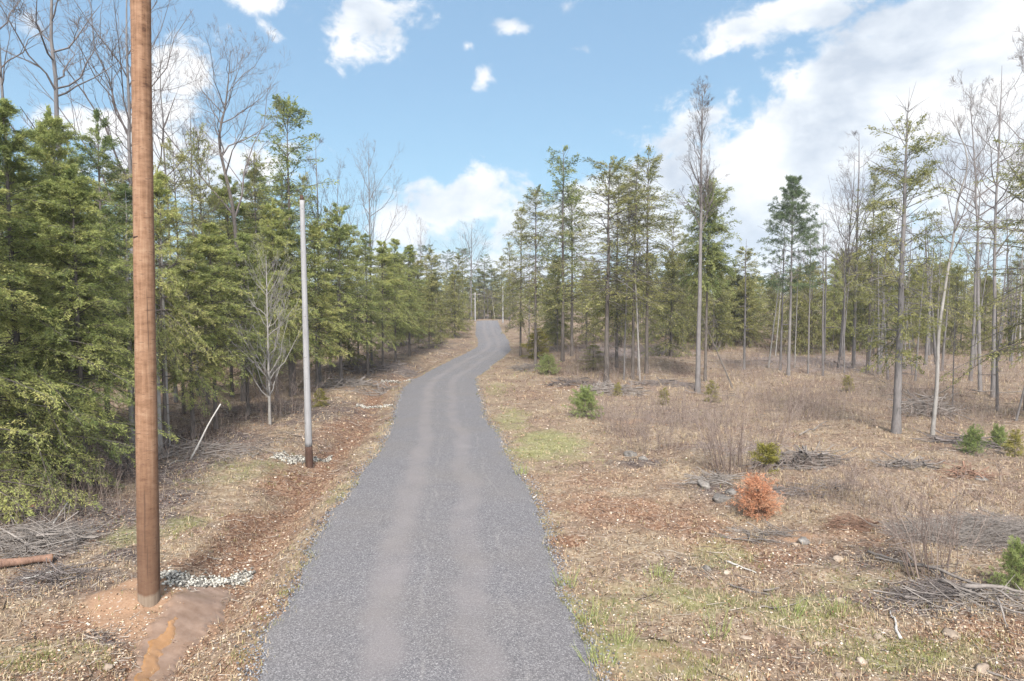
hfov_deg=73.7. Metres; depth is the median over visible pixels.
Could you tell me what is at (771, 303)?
hemlock tree
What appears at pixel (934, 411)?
bare tree
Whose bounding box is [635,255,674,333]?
hemlock tree
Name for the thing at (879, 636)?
rock
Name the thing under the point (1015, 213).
bare tree
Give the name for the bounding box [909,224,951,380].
bare tree
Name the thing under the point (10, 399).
hemlock tree
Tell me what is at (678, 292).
hemlock tree
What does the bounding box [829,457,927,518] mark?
bare shrub
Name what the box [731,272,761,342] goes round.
hemlock tree
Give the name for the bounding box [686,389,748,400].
fallen branch
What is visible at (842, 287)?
bare tree
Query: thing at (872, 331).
dead tree
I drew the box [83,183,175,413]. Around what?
hemlock tree
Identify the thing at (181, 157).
hemlock tree
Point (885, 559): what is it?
fallen branch
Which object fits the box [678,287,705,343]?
hemlock tree
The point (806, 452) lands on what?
brush pile
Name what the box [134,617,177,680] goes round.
water
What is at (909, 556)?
fallen branch
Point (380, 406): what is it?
stone check dam
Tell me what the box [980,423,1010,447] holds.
pine bush
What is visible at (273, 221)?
hemlock tree
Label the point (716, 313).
hemlock tree
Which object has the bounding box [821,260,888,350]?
hemlock tree
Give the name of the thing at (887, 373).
dead tree
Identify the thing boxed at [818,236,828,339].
dead tree
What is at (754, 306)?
hemlock tree
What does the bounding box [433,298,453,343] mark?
hemlock tree
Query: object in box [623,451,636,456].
rock
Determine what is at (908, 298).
bare tree
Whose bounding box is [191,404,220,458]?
dead sapling
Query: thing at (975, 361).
bare tree
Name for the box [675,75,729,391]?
bare tree
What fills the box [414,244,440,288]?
pine tree
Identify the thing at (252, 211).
hemlock tree
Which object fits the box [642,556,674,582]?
weed clump
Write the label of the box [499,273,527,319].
hemlock tree
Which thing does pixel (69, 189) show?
hemlock tree
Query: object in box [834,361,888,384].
fallen branch
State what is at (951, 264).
hemlock tree
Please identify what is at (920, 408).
brush pile
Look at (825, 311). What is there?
dead tree
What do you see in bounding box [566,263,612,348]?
hemlock tree
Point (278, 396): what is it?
bare shrub
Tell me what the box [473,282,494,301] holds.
bare tree
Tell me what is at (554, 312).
hemlock tree
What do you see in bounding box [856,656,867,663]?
rock
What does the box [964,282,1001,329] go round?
hemlock tree
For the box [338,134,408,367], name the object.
bare tree
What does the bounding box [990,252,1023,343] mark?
hemlock tree
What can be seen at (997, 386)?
dead tree
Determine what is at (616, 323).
hemlock tree
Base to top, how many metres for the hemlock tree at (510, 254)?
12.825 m
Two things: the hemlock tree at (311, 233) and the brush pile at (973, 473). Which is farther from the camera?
the hemlock tree at (311, 233)
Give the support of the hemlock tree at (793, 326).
on the ground at (564, 449)
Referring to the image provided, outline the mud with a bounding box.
[125,586,236,680]
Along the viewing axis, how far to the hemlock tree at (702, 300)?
84.00 m
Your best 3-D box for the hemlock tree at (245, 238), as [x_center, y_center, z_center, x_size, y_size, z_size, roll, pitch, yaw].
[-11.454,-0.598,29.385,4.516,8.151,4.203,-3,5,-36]
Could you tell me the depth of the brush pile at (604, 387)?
39.42 m
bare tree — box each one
[0,0,66,335]
[0,0,130,402]
[7,0,222,335]
[64,21,227,402]
[106,191,134,445]
[122,8,291,400]
[126,210,187,449]
[155,190,199,443]
[164,109,238,395]
[177,266,198,330]
[291,138,342,381]
[297,161,369,322]
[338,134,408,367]
[405,216,433,278]
[440,216,499,319]
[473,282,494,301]
[504,251,539,338]
[579,269,585,344]
[612,178,650,379]
[623,202,645,380]
[630,222,658,375]
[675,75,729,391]
[763,247,793,367]
[771,249,797,355]
[793,248,811,367]
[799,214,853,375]
[799,232,824,373]
[809,143,890,367]
[813,130,894,367]
[827,227,870,373]
[833,223,855,312]
[835,247,861,355]
[836,234,865,359]
[858,219,890,353]
[880,196,912,339]
[883,212,925,370]
[894,68,1023,391]
[895,235,919,346]
[904,272,918,320]
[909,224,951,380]
[913,65,1023,397]
[915,205,950,339]
[925,107,990,434]
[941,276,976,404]
[944,182,1023,381]
[948,26,1023,409]
[954,245,984,340]
[959,239,997,364]
[972,218,1004,365]
[980,183,1022,344]
[988,241,1021,360]
[998,269,1018,338]
[1000,250,1022,315]
[1001,270,1019,346]
[1010,250,1023,364]
[1013,203,1023,361]
[1015,323,1023,420]
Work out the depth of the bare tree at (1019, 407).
28.48 m
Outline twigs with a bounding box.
[0,325,1023,680]
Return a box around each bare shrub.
[236,368,329,420]
[593,394,654,435]
[604,410,702,455]
[649,382,746,430]
[681,369,816,475]
[746,378,835,423]
[775,441,865,500]
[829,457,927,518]
[868,447,1011,581]
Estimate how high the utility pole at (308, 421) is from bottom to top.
9.115 m
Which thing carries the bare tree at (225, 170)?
on the ground at (564, 449)
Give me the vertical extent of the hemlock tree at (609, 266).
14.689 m
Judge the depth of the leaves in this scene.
12.85 m
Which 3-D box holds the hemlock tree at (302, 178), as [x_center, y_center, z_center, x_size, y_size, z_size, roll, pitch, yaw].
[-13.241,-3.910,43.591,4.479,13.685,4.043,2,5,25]
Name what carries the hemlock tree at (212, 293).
on the ground at (564, 449)
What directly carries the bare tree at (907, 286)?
on the ground at (564, 449)
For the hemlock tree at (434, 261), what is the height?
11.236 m
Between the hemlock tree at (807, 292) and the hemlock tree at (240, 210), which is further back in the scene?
the hemlock tree at (807, 292)
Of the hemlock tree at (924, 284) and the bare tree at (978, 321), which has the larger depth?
the hemlock tree at (924, 284)
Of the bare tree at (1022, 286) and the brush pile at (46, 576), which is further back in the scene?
the bare tree at (1022, 286)
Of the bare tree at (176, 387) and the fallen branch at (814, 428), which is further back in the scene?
the bare tree at (176, 387)
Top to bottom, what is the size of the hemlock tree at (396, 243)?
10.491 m
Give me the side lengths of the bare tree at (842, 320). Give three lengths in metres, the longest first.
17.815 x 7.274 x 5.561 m
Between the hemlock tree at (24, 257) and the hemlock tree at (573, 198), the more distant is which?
the hemlock tree at (573, 198)
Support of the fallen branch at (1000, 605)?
on the brush pile at (964, 594)
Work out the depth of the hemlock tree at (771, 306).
78.63 m
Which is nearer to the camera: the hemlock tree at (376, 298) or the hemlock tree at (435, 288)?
the hemlock tree at (376, 298)
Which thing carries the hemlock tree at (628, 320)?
on the ground at (564, 449)
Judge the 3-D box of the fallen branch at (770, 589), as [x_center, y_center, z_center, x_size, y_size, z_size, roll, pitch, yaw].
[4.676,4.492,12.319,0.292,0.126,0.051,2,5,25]
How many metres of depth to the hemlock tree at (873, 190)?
48.58 m
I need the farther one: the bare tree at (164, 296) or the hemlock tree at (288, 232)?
the hemlock tree at (288, 232)
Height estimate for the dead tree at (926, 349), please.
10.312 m
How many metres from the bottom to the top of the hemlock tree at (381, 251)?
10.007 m
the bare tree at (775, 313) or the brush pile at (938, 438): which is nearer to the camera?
the brush pile at (938, 438)
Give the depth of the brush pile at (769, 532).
14.85 m
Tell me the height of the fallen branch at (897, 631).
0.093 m
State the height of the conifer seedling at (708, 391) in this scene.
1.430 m
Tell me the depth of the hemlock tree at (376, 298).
85.53 m
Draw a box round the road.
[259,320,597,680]
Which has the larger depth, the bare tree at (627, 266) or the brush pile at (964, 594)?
the bare tree at (627, 266)
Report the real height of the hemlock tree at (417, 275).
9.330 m
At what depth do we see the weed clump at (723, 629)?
10.76 m
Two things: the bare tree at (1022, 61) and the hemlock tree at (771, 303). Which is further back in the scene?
the hemlock tree at (771, 303)
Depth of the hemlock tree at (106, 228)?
43.89 m
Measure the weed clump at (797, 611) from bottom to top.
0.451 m
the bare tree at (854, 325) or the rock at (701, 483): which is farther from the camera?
the bare tree at (854, 325)
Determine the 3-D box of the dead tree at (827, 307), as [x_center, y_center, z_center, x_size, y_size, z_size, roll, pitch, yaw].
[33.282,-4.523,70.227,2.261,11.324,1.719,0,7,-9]
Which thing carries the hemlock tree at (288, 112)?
on the ground at (564, 449)
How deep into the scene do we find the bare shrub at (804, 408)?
28.74 m
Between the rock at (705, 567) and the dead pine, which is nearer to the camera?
the rock at (705, 567)
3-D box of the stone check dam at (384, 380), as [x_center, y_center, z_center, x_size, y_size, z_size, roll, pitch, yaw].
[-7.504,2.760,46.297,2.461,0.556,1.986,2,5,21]
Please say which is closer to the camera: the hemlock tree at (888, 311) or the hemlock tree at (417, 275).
the hemlock tree at (888, 311)
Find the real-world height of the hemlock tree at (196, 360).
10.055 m
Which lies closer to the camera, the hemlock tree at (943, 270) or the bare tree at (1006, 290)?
the bare tree at (1006, 290)
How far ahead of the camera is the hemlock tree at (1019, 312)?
83.12 m
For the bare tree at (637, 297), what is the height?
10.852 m
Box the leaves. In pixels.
[0,323,1023,680]
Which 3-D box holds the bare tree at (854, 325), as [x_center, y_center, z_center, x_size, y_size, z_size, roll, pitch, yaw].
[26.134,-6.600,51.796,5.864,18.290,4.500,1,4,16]
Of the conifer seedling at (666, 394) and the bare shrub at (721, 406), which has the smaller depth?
the bare shrub at (721, 406)
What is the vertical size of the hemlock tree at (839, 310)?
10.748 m
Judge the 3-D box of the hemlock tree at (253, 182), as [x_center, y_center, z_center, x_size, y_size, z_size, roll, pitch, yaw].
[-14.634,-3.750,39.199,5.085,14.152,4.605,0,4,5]
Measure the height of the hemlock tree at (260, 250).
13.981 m
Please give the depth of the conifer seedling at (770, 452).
16.51 m
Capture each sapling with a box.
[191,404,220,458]
[213,230,310,423]
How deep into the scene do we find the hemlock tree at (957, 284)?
62.01 m
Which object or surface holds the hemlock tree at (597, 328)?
on the ground at (564, 449)
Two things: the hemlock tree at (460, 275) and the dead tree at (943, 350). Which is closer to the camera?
the dead tree at (943, 350)
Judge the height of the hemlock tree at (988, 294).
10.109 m
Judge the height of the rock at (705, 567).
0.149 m
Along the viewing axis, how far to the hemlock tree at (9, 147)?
17.47 m
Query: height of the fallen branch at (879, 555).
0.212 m
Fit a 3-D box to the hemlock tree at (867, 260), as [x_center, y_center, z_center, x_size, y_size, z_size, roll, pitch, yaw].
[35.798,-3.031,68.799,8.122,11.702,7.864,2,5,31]
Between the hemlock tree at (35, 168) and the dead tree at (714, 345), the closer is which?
the hemlock tree at (35, 168)
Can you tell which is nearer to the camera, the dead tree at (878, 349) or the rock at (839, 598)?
the rock at (839, 598)
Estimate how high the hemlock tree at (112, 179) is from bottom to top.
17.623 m
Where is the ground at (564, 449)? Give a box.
[0,293,1023,680]
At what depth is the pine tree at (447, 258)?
136.90 m
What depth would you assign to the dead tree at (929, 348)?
61.08 m
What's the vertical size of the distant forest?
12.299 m
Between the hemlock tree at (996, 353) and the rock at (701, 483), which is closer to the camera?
the rock at (701, 483)
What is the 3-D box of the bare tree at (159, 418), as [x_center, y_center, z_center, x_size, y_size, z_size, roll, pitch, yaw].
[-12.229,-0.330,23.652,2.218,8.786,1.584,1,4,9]
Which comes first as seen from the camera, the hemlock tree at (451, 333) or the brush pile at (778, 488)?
the brush pile at (778, 488)
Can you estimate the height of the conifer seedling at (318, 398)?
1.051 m
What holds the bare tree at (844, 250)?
on the ground at (564, 449)
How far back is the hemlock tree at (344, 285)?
48.56 m
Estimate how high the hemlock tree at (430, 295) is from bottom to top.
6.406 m
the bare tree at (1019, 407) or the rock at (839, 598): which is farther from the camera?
the bare tree at (1019, 407)
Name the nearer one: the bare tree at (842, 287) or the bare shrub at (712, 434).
the bare shrub at (712, 434)
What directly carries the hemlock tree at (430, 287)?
on the ground at (564, 449)
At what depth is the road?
13.05 m
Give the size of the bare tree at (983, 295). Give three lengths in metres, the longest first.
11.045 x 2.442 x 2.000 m
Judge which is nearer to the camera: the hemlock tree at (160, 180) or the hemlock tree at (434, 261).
the hemlock tree at (160, 180)
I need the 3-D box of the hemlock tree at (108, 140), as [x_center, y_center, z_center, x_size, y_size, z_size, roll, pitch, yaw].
[-14.151,-1.930,23.631,4.200,11.919,3.496,-3,5,-31]
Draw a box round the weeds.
[514,331,1023,531]
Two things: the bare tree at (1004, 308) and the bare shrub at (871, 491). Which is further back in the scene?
the bare tree at (1004, 308)
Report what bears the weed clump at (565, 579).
on the ground at (564, 449)
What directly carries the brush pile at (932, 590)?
on the ground at (564, 449)
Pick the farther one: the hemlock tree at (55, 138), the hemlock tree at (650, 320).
the hemlock tree at (650, 320)
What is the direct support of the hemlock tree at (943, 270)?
on the ground at (564, 449)
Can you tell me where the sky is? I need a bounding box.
[0,0,1023,292]
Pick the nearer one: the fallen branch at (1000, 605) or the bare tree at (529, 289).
the fallen branch at (1000, 605)
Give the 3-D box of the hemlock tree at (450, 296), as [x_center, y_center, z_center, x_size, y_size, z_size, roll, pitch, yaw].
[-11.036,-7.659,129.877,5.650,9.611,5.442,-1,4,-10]
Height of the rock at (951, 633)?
0.108 m
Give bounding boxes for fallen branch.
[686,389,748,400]
[725,560,756,572]
[727,583,770,595]
[760,597,809,607]
[762,587,779,590]
[790,456,822,465]
[799,421,829,434]
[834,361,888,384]
[867,550,906,569]
[874,557,897,561]
[890,610,902,639]
[900,547,944,578]
[907,389,956,422]
[908,563,1014,601]
[938,579,1023,614]
[961,583,1023,592]
[972,389,1021,392]
[987,670,1023,680]
[996,597,1007,626]
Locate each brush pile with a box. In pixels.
[0,474,96,525]
[0,504,115,568]
[0,558,106,592]
[10,458,135,488]
[42,434,178,466]
[123,431,287,464]
[297,375,400,396]
[343,360,423,376]
[507,359,550,371]
[545,375,610,387]
[577,379,655,396]
[625,376,707,390]
[672,466,745,485]
[706,519,808,545]
[737,475,857,500]
[742,441,856,473]
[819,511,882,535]
[858,496,1023,553]
[863,450,944,471]
[869,578,1023,626]
[879,572,974,611]
[884,386,972,419]
[909,425,1022,450]
[932,461,1007,481]
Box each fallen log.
[0,553,52,567]
[27,490,63,511]
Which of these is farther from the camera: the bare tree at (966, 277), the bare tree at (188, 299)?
the bare tree at (966, 277)
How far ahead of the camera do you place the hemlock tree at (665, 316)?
77.57 m
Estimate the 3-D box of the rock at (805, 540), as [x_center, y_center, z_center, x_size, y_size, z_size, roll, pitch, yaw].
[6.174,4.272,14.432,0.290,0.222,0.294,0,4,-3]
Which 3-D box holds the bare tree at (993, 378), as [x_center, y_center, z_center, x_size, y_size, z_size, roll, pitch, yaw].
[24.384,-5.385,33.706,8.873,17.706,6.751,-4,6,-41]
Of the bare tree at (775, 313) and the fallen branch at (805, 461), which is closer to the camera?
the fallen branch at (805, 461)
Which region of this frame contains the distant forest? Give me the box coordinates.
[119,266,1023,320]
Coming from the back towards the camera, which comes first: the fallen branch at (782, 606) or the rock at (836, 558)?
the rock at (836, 558)
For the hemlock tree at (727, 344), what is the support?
on the ground at (564, 449)
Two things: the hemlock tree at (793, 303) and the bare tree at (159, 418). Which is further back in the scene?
the hemlock tree at (793, 303)
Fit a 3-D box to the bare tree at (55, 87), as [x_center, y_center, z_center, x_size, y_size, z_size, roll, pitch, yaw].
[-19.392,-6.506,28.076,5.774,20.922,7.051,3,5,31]
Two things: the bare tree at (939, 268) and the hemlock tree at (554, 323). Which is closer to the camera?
the bare tree at (939, 268)
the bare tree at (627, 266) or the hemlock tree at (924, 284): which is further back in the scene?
the hemlock tree at (924, 284)
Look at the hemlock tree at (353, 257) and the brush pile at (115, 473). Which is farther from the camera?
the hemlock tree at (353, 257)
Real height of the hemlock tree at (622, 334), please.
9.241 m
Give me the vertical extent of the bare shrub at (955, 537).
2.716 m
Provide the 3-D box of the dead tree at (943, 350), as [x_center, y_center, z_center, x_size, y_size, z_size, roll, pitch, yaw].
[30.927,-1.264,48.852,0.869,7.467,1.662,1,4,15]
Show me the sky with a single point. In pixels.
(476, 95)
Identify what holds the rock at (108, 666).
on the ground at (564, 449)
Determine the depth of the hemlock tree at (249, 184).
60.74 m
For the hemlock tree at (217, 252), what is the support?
on the ground at (564, 449)
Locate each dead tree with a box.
[701,315,732,387]
[739,246,752,369]
[776,228,788,370]
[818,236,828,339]
[820,256,840,361]
[827,242,841,346]
[866,270,877,364]
[867,224,893,371]
[870,262,894,374]
[877,267,893,379]
[904,282,913,373]
[913,224,934,353]
[917,270,936,355]
[924,227,949,363]
[924,241,944,364]
[940,276,951,370]
[976,297,1003,410]
[998,244,1009,347]
[1003,264,1023,349]
[1009,266,1021,360]
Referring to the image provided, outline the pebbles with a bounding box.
[7,342,1023,680]
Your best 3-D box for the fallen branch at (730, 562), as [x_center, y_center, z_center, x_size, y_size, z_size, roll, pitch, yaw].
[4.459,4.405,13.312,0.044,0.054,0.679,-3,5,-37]
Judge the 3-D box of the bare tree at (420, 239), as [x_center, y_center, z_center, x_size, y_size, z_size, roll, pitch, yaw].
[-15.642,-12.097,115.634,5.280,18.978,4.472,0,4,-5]
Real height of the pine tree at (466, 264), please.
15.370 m
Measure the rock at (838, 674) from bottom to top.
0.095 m
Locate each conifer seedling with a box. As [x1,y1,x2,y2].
[312,388,329,407]
[519,328,554,358]
[612,382,622,395]
[658,387,669,404]
[703,380,721,402]
[748,441,784,499]
[840,375,854,391]
[1001,428,1023,456]
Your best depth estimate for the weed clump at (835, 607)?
11.19 m
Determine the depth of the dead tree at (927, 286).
63.11 m
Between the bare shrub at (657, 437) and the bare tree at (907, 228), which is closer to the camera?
the bare shrub at (657, 437)
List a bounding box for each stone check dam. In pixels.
[160,567,255,590]
[270,450,332,464]
[354,404,392,408]
[381,379,411,383]
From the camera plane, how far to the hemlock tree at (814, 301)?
64.73 m
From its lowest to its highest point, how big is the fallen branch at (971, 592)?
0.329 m
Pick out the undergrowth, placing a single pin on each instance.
(774, 401)
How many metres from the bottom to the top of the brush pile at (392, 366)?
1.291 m
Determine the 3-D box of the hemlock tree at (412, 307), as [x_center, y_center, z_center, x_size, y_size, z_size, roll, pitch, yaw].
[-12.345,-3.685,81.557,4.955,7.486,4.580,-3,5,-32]
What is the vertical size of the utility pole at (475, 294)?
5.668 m
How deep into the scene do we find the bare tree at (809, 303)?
49.39 m
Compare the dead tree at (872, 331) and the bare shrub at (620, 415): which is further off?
the dead tree at (872, 331)
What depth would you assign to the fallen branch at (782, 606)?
11.56 m
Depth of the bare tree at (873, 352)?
62.94 m
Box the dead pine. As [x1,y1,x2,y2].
[725,472,785,521]
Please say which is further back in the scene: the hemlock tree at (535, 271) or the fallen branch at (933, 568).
the hemlock tree at (535, 271)
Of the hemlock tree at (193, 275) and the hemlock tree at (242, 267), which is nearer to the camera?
the hemlock tree at (193, 275)
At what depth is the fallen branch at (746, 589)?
12.33 m
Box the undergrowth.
[0,314,1023,530]
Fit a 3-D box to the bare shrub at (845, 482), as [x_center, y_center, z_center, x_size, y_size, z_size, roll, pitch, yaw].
[7.837,3.381,17.377,2.228,1.398,1.818,0,4,0]
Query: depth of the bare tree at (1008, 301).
69.30 m
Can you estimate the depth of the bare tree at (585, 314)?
72.53 m
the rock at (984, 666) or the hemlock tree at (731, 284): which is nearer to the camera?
the rock at (984, 666)
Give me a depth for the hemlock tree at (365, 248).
47.32 m
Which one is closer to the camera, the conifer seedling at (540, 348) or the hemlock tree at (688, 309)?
the conifer seedling at (540, 348)
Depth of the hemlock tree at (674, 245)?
61.22 m
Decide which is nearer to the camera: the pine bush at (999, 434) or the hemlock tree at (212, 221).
the pine bush at (999, 434)
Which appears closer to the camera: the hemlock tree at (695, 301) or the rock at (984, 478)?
the rock at (984, 478)
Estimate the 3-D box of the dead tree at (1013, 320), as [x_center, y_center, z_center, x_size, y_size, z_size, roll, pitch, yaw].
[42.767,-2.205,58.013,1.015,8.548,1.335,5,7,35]
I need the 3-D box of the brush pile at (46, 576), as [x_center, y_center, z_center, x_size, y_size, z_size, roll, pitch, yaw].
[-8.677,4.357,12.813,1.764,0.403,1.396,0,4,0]
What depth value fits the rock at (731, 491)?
17.81 m
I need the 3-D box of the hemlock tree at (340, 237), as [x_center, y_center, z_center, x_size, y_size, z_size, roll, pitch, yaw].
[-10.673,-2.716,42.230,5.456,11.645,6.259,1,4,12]
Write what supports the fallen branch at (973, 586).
on the brush pile at (964, 594)
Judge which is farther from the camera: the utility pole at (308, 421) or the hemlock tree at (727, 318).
the hemlock tree at (727, 318)
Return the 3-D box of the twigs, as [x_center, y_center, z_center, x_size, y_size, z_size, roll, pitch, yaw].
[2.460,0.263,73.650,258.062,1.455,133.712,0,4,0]
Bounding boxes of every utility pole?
[130,0,160,607]
[300,195,312,467]
[470,292,479,320]
[502,290,503,322]
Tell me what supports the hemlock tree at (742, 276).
on the ground at (564, 449)
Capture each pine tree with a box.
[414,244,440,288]
[435,249,457,308]
[452,248,475,318]
[473,254,499,318]
[673,177,741,380]
[756,175,829,375]
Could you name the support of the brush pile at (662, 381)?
on the ground at (564, 449)
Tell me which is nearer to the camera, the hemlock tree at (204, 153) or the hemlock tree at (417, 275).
the hemlock tree at (204, 153)
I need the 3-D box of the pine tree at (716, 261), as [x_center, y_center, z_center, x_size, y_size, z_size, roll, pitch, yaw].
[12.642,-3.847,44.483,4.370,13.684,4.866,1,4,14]
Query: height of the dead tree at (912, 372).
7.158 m
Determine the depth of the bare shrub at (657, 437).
22.84 m
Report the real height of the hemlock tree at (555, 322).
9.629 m
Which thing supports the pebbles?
on the ground at (564, 449)
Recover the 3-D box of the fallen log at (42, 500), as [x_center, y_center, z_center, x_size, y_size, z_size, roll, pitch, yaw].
[-11.943,4.050,17.571,0.245,0.346,1.989,-1,4,-14]
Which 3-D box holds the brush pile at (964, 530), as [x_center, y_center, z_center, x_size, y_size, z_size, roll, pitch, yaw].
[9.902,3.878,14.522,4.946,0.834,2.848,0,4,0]
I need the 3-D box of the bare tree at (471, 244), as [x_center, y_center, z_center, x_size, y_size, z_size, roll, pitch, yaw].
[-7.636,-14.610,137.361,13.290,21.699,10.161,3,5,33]
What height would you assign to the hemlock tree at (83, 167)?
11.062 m
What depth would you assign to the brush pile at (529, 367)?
51.38 m
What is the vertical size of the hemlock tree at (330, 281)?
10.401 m
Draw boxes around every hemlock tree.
[0,98,179,512]
[0,104,134,482]
[0,153,32,440]
[0,162,180,488]
[0,164,128,523]
[0,171,134,471]
[21,120,115,438]
[42,154,170,422]
[63,107,169,448]
[83,161,162,332]
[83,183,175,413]
[85,178,133,357]
[105,168,217,447]
[112,163,205,397]
[119,239,260,438]
[153,136,233,413]
[159,222,272,429]
[166,122,251,405]
[167,216,240,397]
[176,188,235,342]
[192,174,286,396]
[193,218,263,368]
[197,232,302,414]
[209,201,282,372]
[222,192,298,367]
[226,209,285,383]
[228,94,344,394]
[229,152,298,391]
[229,197,316,400]
[235,166,286,329]
[235,208,339,396]
[268,172,308,327]
[273,220,353,391]
[276,171,340,372]
[295,205,363,372]
[311,202,389,385]
[316,223,390,367]
[319,259,343,333]
[336,250,389,359]
[342,233,392,375]
[352,240,412,369]
[363,264,396,334]
[365,247,414,351]
[368,238,428,361]
[384,253,423,346]
[387,244,434,355]
[398,280,428,338]
[402,259,438,343]
[413,288,452,348]
[414,247,456,336]
[415,268,451,331]
[423,271,450,326]
[423,272,444,330]
[432,265,473,337]
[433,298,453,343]
[442,275,465,320]
[443,253,479,329]
[444,295,459,337]
[460,269,495,318]
[462,275,482,318]
[473,271,495,318]
[479,264,504,318]
[483,255,515,318]
[487,275,506,318]
[489,184,572,367]
[493,204,551,355]
[495,241,523,328]
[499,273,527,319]
[527,145,594,361]
[531,255,580,351]
[532,156,675,382]
[537,269,569,332]
[537,283,566,337]
[538,263,577,344]
[542,179,610,355]
[544,281,570,346]
[564,172,664,367]
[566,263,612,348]
[575,256,612,342]
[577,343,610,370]
[590,153,673,379]
[592,294,613,334]
[596,145,704,373]
[602,272,644,347]
[618,285,640,337]
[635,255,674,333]
[636,251,707,357]
[639,215,695,355]
[639,279,660,342]
[652,252,704,330]
[654,278,677,338]
[657,232,708,351]
[673,266,712,334]
[674,278,702,340]
[677,266,743,351]
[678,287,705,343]
[702,281,742,346]
[707,274,763,342]
[708,277,740,342]
[712,264,742,332]
[721,247,776,344]
[725,276,771,347]
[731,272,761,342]
[752,281,772,325]
[755,279,791,339]
[761,273,785,333]
[764,264,832,355]
[779,261,840,354]
[783,274,810,329]
[786,289,826,350]
[792,277,821,337]
[808,248,875,343]
[815,259,853,350]
[816,249,897,337]
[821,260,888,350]
[826,253,853,349]
[832,254,910,351]
[835,172,912,372]
[844,83,982,433]
[858,252,916,355]
[868,271,912,335]
[891,277,934,337]
[892,269,934,339]
[904,260,965,348]
[911,262,926,319]
[912,283,952,347]
[925,259,972,335]
[934,264,986,355]
[939,137,1023,390]
[959,276,1008,350]
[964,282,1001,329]
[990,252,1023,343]
[1003,284,1023,334]
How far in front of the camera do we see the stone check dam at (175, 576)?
12.97 m
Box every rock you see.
[103,663,113,670]
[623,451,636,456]
[638,455,648,460]
[697,480,710,488]
[702,565,710,570]
[713,493,730,502]
[725,488,736,494]
[739,635,751,639]
[798,537,810,544]
[832,555,843,561]
[834,596,845,603]
[835,672,843,677]
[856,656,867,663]
[873,633,884,640]
[941,628,962,639]
[974,476,988,480]
[974,663,989,673]
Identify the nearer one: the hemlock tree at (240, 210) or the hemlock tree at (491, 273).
the hemlock tree at (240, 210)
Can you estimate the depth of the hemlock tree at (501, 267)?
142.27 m
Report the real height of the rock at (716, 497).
0.238 m
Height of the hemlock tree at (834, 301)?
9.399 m
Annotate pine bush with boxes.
[534,353,561,374]
[561,384,604,419]
[952,423,990,455]
[978,535,1023,595]
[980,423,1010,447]
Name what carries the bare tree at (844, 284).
on the ground at (564, 449)
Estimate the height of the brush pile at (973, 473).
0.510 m
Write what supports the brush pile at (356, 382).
on the ground at (564, 449)
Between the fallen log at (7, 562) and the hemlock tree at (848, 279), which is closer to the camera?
the fallen log at (7, 562)
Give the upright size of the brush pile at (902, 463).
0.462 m
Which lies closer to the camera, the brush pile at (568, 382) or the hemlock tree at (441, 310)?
the brush pile at (568, 382)
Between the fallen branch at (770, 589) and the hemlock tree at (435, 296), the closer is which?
the fallen branch at (770, 589)
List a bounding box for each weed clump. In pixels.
[515,458,528,474]
[549,565,579,588]
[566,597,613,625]
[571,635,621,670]
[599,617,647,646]
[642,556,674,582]
[697,607,733,640]
[768,591,809,618]
[819,589,851,616]
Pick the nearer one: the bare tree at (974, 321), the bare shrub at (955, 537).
the bare shrub at (955, 537)
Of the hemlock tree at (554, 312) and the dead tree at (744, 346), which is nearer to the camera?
the dead tree at (744, 346)
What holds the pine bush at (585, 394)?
on the ground at (564, 449)
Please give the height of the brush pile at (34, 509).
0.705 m
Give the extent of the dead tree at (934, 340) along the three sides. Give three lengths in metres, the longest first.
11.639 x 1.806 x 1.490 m
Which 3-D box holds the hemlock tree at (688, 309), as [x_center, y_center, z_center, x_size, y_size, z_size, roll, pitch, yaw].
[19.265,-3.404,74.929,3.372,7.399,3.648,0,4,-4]
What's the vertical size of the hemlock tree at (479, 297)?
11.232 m
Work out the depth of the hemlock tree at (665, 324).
61.34 m
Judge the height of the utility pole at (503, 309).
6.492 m
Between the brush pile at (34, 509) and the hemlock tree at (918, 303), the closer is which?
the brush pile at (34, 509)
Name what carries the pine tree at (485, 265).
on the ground at (564, 449)
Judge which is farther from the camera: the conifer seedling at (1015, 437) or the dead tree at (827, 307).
the dead tree at (827, 307)
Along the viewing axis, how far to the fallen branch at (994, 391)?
35.41 m
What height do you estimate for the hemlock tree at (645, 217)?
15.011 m
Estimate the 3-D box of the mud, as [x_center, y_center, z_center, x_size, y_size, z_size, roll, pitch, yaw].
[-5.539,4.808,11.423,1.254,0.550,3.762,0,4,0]
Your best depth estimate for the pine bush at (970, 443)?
21.65 m
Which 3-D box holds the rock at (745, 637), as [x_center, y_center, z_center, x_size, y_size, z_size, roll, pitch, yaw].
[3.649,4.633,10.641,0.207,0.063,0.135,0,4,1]
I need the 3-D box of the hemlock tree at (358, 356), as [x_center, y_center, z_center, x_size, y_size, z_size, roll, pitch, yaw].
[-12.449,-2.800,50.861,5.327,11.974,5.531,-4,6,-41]

